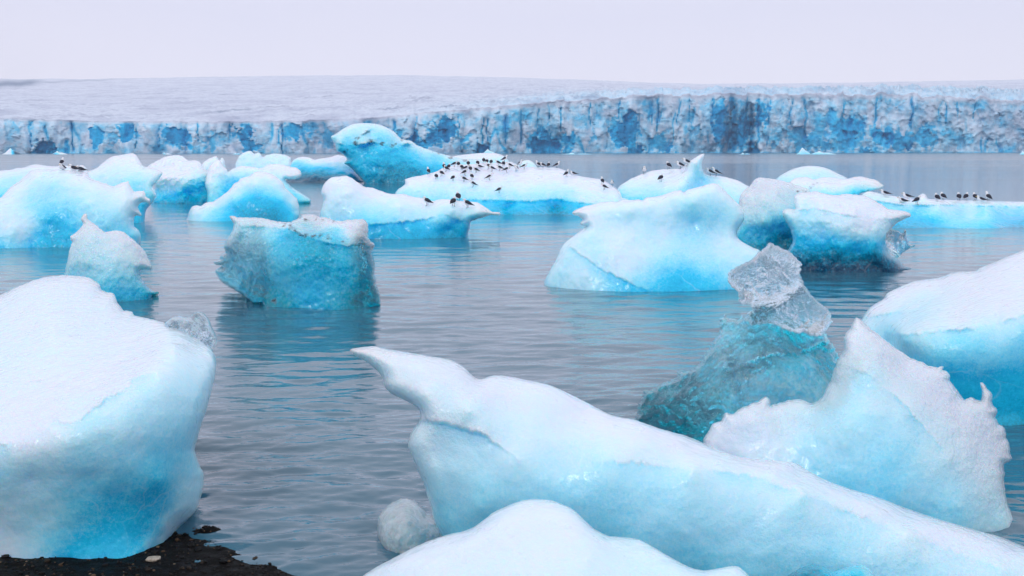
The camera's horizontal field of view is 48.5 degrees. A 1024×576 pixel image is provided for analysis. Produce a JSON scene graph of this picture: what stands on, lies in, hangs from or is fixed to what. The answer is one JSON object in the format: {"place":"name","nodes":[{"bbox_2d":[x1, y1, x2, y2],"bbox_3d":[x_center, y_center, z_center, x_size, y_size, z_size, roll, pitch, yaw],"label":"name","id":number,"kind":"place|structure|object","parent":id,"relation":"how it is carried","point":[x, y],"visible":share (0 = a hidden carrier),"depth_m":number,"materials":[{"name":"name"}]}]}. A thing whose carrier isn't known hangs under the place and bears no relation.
{"place":"outdoors","nodes":[
{"label":"outdoors","id":0,"kind":"place"},
{"bbox_2d":[0,525,293,575],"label":"shore","id":1,"kind":"structure","parent":0,"point":[110,569],"depth_m":8.19,"materials":[{"name":"black gravel"}]},
{"bbox_2d":[146,556,160,561],"bbox_3d":[-2.617,1.976,8.304,0.102,0.023,0.072,0,7,0],"label":"stone","id":2,"kind":"object","parent":1,"relation":"on","point":[152,558],"visible":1,"depth_m":8.28,"materials":[{"name":"beige stone"}]},
{"bbox_2d":[0,153,1023,575],"bbox_3d":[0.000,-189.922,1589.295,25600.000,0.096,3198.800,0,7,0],"label":"water","id":3,"kind":"structure","parent":0,"point":[310,421],"depth_m":19.33,"materials":[{"name":"grey liquid"}]},
{"bbox_2d":[4,148,20,153],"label":"ice scrap","id":4,"kind":"object","parent":3,"relation":"on","point":[10,151],"visible":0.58,"depth_m":759.77,"materials":[{"name":"white ice"}]},
{"bbox_2d":[0,164,87,197],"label":"iceberg","id":5,"kind":"object","parent":3,"relation":"on","point":[9,179],"visible":0.14,"depth_m":64.43,"materials":[{"name":"white ice"}]},
{"bbox_2d":[0,169,149,248],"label":"iceberg","id":6,"kind":"object","parent":3,"relation":"on","point":[43,208],"visible":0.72,"depth_m":35.67,"materials":[{"name":"ice"}]},
{"bbox_2d":[59,163,65,169],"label":"gull","id":7,"kind":"object","parent":6,"relation":"on","point":[62,167],"visible":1,"depth_m":37.83,"materials":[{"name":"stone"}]},
{"bbox_2d":[69,164,79,170],"bbox_3d":[-14.552,-4.020,37.869,0.482,0.222,0.190,1,7,10],"label":"gull","id":8,"kind":"object","parent":6,"relation":"on","point":[74,168],"visible":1,"depth_m":37.82,"materials":[{"name":"white"}]},
{"bbox_2d":[76,165,86,171],"bbox_3d":[-14.390,-4.003,38.049,0.482,0.222,0.190,2,7,15],"label":"gull","id":9,"kind":"object","parent":6,"relation":"on","point":[81,169],"visible":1,"depth_m":38.00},
{"bbox_2d":[0,275,216,558],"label":"iceberg","id":10,"kind":"object","parent":3,"relation":"on","point":[104,398],"visible":0.98,"depth_m":8.48,"materials":[{"name":"white ice"}]},
{"bbox_2d":[64,214,158,301],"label":"iceberg","id":11,"kind":"object","parent":3,"relation":"on","point":[114,262],"visible":0.56,"depth_m":22.93,"materials":[{"name":"white ice"}]},
{"bbox_2d":[87,153,162,222],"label":"iceberg","id":12,"kind":"object","parent":3,"relation":"on","point":[130,168],"visible":0.3,"depth_m":48.51,"materials":[{"name":"white ice"}]},
{"bbox_2d":[148,155,207,203],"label":"iceberg","id":13,"kind":"object","parent":3,"relation":"on","point":[181,180],"visible":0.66,"depth_m":65.12,"materials":[{"name":"white ice"}]},
{"bbox_2d":[202,156,224,169],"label":"iceberg","id":14,"kind":"object","parent":3,"relation":"on","point":[206,164],"visible":0.24,"depth_m":127.55,"materials":[{"name":"white ice"}]},
{"bbox_2d":[186,172,299,220],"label":"iceberg","id":15,"kind":"object","parent":3,"relation":"on","point":[265,195],"visible":0.78,"depth_m":48.73,"materials":[{"name":"ice"}]},
{"bbox_2d":[205,159,310,203],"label":"iceberg","id":16,"kind":"object","parent":3,"relation":"on","point":[220,180],"visible":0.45,"depth_m":64.81,"materials":[{"name":"white ice"}]},
{"bbox_2d":[235,151,290,167],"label":"iceberg","id":17,"kind":"object","parent":3,"relation":"on","point":[252,159],"visible":0.38,"depth_m":138.96,"materials":[{"name":"white ice"}]},
{"bbox_2d":[214,214,380,309],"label":"iceberg","id":18,"kind":"object","parent":3,"relation":"on","point":[311,261],"visible":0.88,"depth_m":21.79,"materials":[{"name":"blue ice"}]},
{"bbox_2d":[286,155,362,181],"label":"iceberg","id":19,"kind":"object","parent":3,"relation":"on","point":[319,170],"visible":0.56,"depth_m":108.64,"materials":[{"name":"white ice"}]},
{"bbox_2d":[331,123,482,183],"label":"iceberg","id":20,"kind":"object","parent":3,"relation":"on","point":[375,153],"visible":0.62,"depth_m":102.39,"materials":[{"name":"blue ice"}]},
{"bbox_2d":[377,498,441,553],"bbox_3d":[-0.773,1.968,8.854,0.579,0.568,0.889,0,7,0],"label":"ice chunk","id":21,"kind":"object","parent":3,"relation":"on","point":[404,525],"visible":0.53,"depth_m":8.62,"materials":[{"name":"white ice"}]},
{"bbox_2d":[320,176,499,238],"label":"iceberg","id":22,"kind":"object","parent":3,"relation":"on","point":[384,215],"visible":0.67,"depth_m":39.13,"materials":[{"name":"white ice"}]},
{"bbox_2d":[422,196,432,205],"bbox_3d":[-2.931,-3.037,39.745,0.506,0.345,0.199,5,8,35],"label":"gull","id":23,"kind":"object","parent":22,"relation":"on","point":[427,200],"visible":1,"depth_m":39.69,"materials":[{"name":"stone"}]},
{"bbox_2d":[450,196,455,205],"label":"gull","id":24,"kind":"object","parent":22,"relation":"on","point":[452,200],"visible":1,"depth_m":39.00,"materials":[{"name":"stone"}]},
{"bbox_2d":[455,191,460,197],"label":"gull","id":25,"kind":"object","parent":22,"relation":"on","point":[458,195],"visible":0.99,"depth_m":40.03,"materials":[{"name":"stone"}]},
{"bbox_2d":[462,198,474,205],"bbox_3d":[-1.506,-2.930,39.389,0.506,0.345,0.199,4,8,30],"label":"gull","id":26,"kind":"object","parent":22,"relation":"on","point":[466,202],"visible":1,"depth_m":39.34,"materials":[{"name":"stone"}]},
{"bbox_2d":[453,153,508,162],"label":"iceberg","id":27,"kind":"object","parent":3,"relation":"on","point":[494,157],"visible":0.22,"depth_m":187.91,"materials":[{"name":"white ice"}]},
{"bbox_2d":[395,162,627,214],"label":"iceberg","id":28,"kind":"object","parent":3,"relation":"on","point":[536,191],"visible":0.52,"depth_m":55.14,"materials":[{"name":"white ice"}]},
{"bbox_2d":[521,160,536,167],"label":"iceberg","id":29,"kind":"object","parent":3,"relation":"on","point":[530,163],"visible":0.16,"depth_m":138.46,"materials":[{"name":"white ice"}]},
{"bbox_2d":[363,499,748,575],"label":"iceberg","id":30,"kind":"object","parent":3,"relation":"on","point":[536,537],"visible":1,"depth_m":6.82,"materials":[{"name":"white ice"}]},
{"bbox_2d":[544,183,759,291],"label":"iceberg","id":31,"kind":"object","parent":3,"relation":"on","point":[680,240],"visible":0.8,"depth_m":25.06,"materials":[{"name":"ice"}]},
{"bbox_2d":[617,154,748,203],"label":"iceberg","id":32,"kind":"object","parent":3,"relation":"on","point":[691,174],"visible":0.36,"depth_m":63.80,"materials":[{"name":"white ice"}]},
{"bbox_2d":[676,161,683,168],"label":"gull","id":33,"kind":"object","parent":32,"relation":"on","point":[680,164],"visible":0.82,"depth_m":66.15,"materials":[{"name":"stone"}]},
{"bbox_2d":[706,168,717,174],"bbox_3d":[11.349,-6.604,64.785,0.700,0.476,0.275,2,7,15],"label":"gull","id":34,"kind":"object","parent":32,"relation":"on","point":[710,171],"visible":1,"depth_m":64.72,"materials":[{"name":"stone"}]},
{"bbox_2d":[711,167,721,174],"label":"gull","id":35,"kind":"object","parent":32,"relation":"on","point":[716,170],"visible":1,"depth_m":65.10,"materials":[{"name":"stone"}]},
{"bbox_2d":[350,346,1023,575],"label":"iceberg","id":36,"kind":"object","parent":3,"relation":"on","point":[480,450],"visible":0.86,"depth_m":7.82,"materials":[{"name":"white ice"}]},
{"bbox_2d":[635,243,838,440],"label":"iceberg","id":37,"kind":"object","parent":3,"relation":"on","point":[775,346],"visible":0.72,"depth_m":11.84,"materials":[{"name":"blue ice"}]},
{"bbox_2d":[737,178,809,250],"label":"iceberg","id":38,"kind":"object","parent":3,"relation":"on","point":[764,203],"visible":0.53,"depth_m":33.22,"materials":[{"name":"white ice"}]},
{"bbox_2d":[797,148,809,153],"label":"ice scrap","id":39,"kind":"object","parent":3,"relation":"on","point":[802,151],"visible":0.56,"depth_m":759.81,"materials":[{"name":"white ice"}]},
{"bbox_2d":[776,166,846,181],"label":"iceberg","id":40,"kind":"object","parent":3,"relation":"on","point":[814,172],"visible":0.16,"depth_m":65.36,"materials":[{"name":"white ice"}]},
{"bbox_2d":[812,151,832,153],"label":"ice scrap","id":41,"kind":"object","parent":3,"relation":"on","point":[819,152],"visible":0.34,"depth_m":760.22,"materials":[{"name":"white ice"}]},
{"bbox_2d":[788,564,874,575],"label":"ice chunk","id":42,"kind":"object","parent":3,"relation":"on","point":[821,570],"visible":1,"depth_m":7.20,"materials":[{"name":"blue ice"}]},
{"bbox_2d":[790,176,882,194],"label":"iceberg","id":43,"kind":"object","parent":3,"relation":"on","point":[859,185],"visible":0.34,"depth_m":57.16,"materials":[{"name":"white ice"}]},
{"bbox_2d":[782,191,914,271],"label":"iceberg","id":44,"kind":"object","parent":3,"relation":"on","point":[844,233],"visible":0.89,"depth_m":28.28,"materials":[{"name":"blue ice"}]},
{"bbox_2d":[703,318,1012,531],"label":"iceberg","id":45,"kind":"object","parent":3,"relation":"on","point":[881,418],"visible":0.54,"depth_m":9.02,"materials":[{"name":"white ice"}]},
{"bbox_2d":[861,250,1023,425],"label":"iceberg","id":46,"kind":"object","parent":3,"relation":"on","point":[965,330],"visible":0.48,"depth_m":12.76,"materials":[{"name":"ice"}]},
{"bbox_2d":[862,191,1023,228],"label":"ice floe","id":47,"kind":"object","parent":3,"relation":"on","point":[926,212],"visible":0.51,"depth_m":45.46,"materials":[{"name":"blue ice"}]},
{"bbox_2d":[879,189,891,194],"bbox_3d":[15.627,-4.004,47.536,0.531,0.245,0.209,2,7,15],"label":"gull","id":48,"kind":"object","parent":47,"relation":"on","point":[885,192],"visible":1,"depth_m":47.49,"materials":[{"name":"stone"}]},
{"bbox_2d":[897,197,907,202],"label":"gull","id":49,"kind":"object","parent":47,"relation":"on","point":[903,200],"visible":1,"depth_m":45.92,"materials":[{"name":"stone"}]},
{"bbox_2d":[901,192,914,197],"bbox_3d":[16.382,-3.845,47.079,0.531,0.245,0.209,1,7,10],"label":"gull","id":50,"kind":"object","parent":47,"relation":"on","point":[906,195],"visible":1,"depth_m":47.03,"materials":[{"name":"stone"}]},
{"bbox_2d":[912,195,920,204],"bbox_3d":[16.212,-3.527,45.634,0.531,0.361,0.209,-4,8,-30],"label":"gull","id":51,"kind":"object","parent":47,"relation":"on","point":[916,199],"visible":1,"depth_m":45.58,"materials":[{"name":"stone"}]},
{"bbox_2d":[976,195,987,200],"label":"gull","id":52,"kind":"object","parent":47,"relation":"on","point":[980,198],"visible":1,"depth_m":47.13,"materials":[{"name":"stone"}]},
{"bbox_2d":[986,191,991,200],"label":"gull","id":53,"kind":"object","parent":47,"relation":"on","point":[988,196],"visible":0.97,"depth_m":47.56,"materials":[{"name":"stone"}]},
{"bbox_2d":[0,75,1023,152],"bbox_3d":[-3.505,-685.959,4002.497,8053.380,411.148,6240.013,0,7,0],"label":"glacier","id":54,"kind":"object","parent":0,"point":[315,113],"visible":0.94,"depth_m":1120.55,"materials":[{"name":"ice"}]},
{"bbox_2d":[0,0,1023,83],"label":"sky","id":55,"kind":"structure","parent":0,"point":[651,41],"materials":[{"name":"white"}]}
]}

